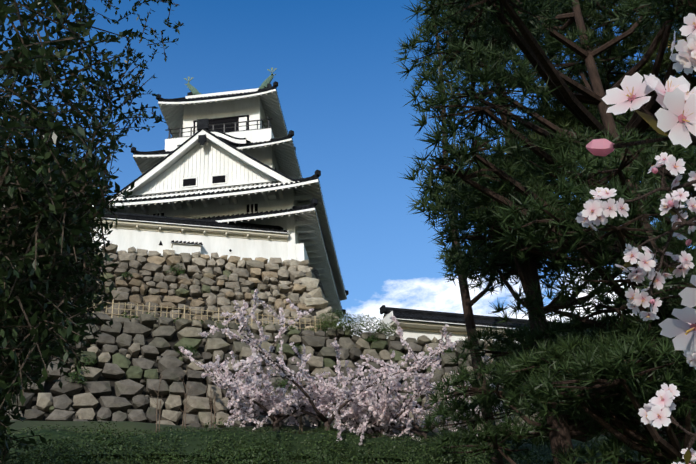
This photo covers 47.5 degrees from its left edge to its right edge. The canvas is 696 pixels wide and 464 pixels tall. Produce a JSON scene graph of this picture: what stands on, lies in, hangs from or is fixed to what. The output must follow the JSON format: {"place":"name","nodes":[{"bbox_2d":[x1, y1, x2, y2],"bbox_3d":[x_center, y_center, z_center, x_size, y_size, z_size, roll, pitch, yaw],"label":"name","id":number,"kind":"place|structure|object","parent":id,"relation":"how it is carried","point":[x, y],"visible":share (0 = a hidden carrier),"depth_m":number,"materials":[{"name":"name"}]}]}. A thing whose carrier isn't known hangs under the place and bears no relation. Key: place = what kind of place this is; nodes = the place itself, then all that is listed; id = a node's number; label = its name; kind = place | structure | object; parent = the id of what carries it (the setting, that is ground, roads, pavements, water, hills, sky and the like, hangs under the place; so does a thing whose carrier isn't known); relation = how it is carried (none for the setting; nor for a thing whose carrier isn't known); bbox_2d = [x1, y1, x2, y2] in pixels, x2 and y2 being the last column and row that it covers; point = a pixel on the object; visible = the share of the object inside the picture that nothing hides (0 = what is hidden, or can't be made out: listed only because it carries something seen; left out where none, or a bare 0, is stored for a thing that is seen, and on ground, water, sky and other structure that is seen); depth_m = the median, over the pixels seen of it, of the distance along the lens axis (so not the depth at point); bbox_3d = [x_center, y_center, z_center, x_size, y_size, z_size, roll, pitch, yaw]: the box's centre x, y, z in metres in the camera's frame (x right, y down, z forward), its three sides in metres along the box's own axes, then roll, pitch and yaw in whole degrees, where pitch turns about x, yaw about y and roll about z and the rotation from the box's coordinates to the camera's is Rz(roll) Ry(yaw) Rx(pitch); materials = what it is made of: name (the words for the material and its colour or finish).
{"place":"outdoors","nodes":[
{"label":"outdoors","id":0,"kind":"place"},
{"bbox_2d":[1,420,694,463],"bbox_3d":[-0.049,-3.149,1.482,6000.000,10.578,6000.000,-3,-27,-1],"label":"ground","id":1,"kind":"structure","parent":0,"point":[18,425],"depth_m":32.44,"materials":[{"name":"green plant"}]},
{"bbox_2d":[0,0,183,463],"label":"tree","id":2,"kind":"object","parent":1,"relation":"on","point":[48,245],"depth_m":6.78,"materials":[{"name":"green plant"}]},
{"bbox_2d":[4,253,501,429],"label":"stone wall","id":3,"kind":"structure","parent":1,"relation":"on","point":[173,341],"depth_m":39.85,"materials":[{"name":"grey stone"}]},
{"bbox_2d":[90,211,288,262],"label":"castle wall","id":4,"kind":"structure","parent":3,"relation":"on","point":[160,234],"depth_m":47.42,"materials":[{"name":"paint"}]},
{"bbox_2d":[87,299,321,331],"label":"terrace fence","id":5,"kind":"object","parent":3,"relation":"on","point":[178,313],"visible":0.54,"depth_m":41.17,"materials":[{"name":"beige wood"}]},
{"bbox_2d":[92,68,348,317],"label":"castle keep","id":6,"kind":"structure","parent":3,"relation":"on","point":[228,156],"depth_m":52.67,"materials":[{"name":"paint"}]},
{"bbox_2d":[379,305,597,342],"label":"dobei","id":7,"kind":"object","parent":3,"relation":"on","point":[416,324],"visible":0.19,"depth_m":46.96,"materials":[{"name":"paint"}]},
{"bbox_2d":[1,264,553,463],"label":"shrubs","id":8,"kind":"object","parent":1,"relation":"on","point":[258,457],"visible":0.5,"depth_m":29.50,"materials":[{"name":"green plant"}]},
{"bbox_2d":[202,357,373,430],"bbox_3d":[-2.640,7.052,35.287,7.440,3.802,6.135,-3,-27,-1],"label":"cherry tree","id":9,"kind":"object","parent":1,"relation":"on","point":[235,398],"depth_m":34.31,"materials":[{"name":"pink plant"}]},
{"bbox_2d":[148,371,466,437],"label":"saplings","id":10,"kind":"object","parent":1,"relation":"on","point":[211,407],"visible":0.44,"depth_m":33.86,"materials":[{"name":"brown wood"}]},
{"bbox_2d":[178,288,457,444],"bbox_3d":[-1.471,6.271,33.737,10.600,5.910,9.168,8,-29,-22],"label":"cherry tree","id":11,"kind":"object","parent":1,"relation":"on","point":[259,360],"depth_m":33.07,"materials":[{"name":"pink plant"}]},
{"bbox_2d":[4,424,655,461],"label":"hedge","id":12,"kind":"object","parent":1,"relation":"on","point":[190,442],"visible":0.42,"depth_m":31.21,"materials":[{"name":"green plant"}]},
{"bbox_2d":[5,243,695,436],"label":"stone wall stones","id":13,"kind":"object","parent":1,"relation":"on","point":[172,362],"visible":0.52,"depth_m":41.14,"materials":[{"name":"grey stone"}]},
{"bbox_2d":[329,344,444,437],"bbox_3d":[1.167,7.638,35.812,5.943,4.599,5.488,-24,-33,33],"label":"cherry tree","id":14,"kind":"object","parent":1,"relation":"on","point":[357,410],"depth_m":35.18,"materials":[{"name":"pink plant"}]},
{"bbox_2d":[333,351,514,439],"bbox_3d":[3.457,7.734,36.284,8.456,4.820,5.658,-3,-27,-1],"label":"cherry tree","id":15,"kind":"object","parent":1,"relation":"on","point":[395,382],"depth_m":35.54,"materials":[{"name":"pink plant"}]},
{"bbox_2d":[391,0,695,463],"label":"pine trees","id":16,"kind":"object","parent":1,"relation":"on","point":[592,356],"depth_m":20.65,"materials":[{"name":"green plant"}]},
{"bbox_2d":[592,43,695,452],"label":"cherry branch wood","id":17,"kind":"object","parent":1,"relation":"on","point":[664,187],"visible":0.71,"depth_m":1.22,"materials":[{"name":"brown wood"}]},
{"bbox_2d":[576,13,695,463],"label":"cherry blossoms","id":18,"kind":"object","parent":17,"relation":"attached to","point":[676,98],"visible":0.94,"depth_m":0.81,"materials":[{"name":"pink plant"}]},
{"bbox_2d":[0,0,695,336],"label":"sky","id":19,"kind":"structure","parent":0,"point":[341,95],"materials":[{"name":"blue"}]}
]}

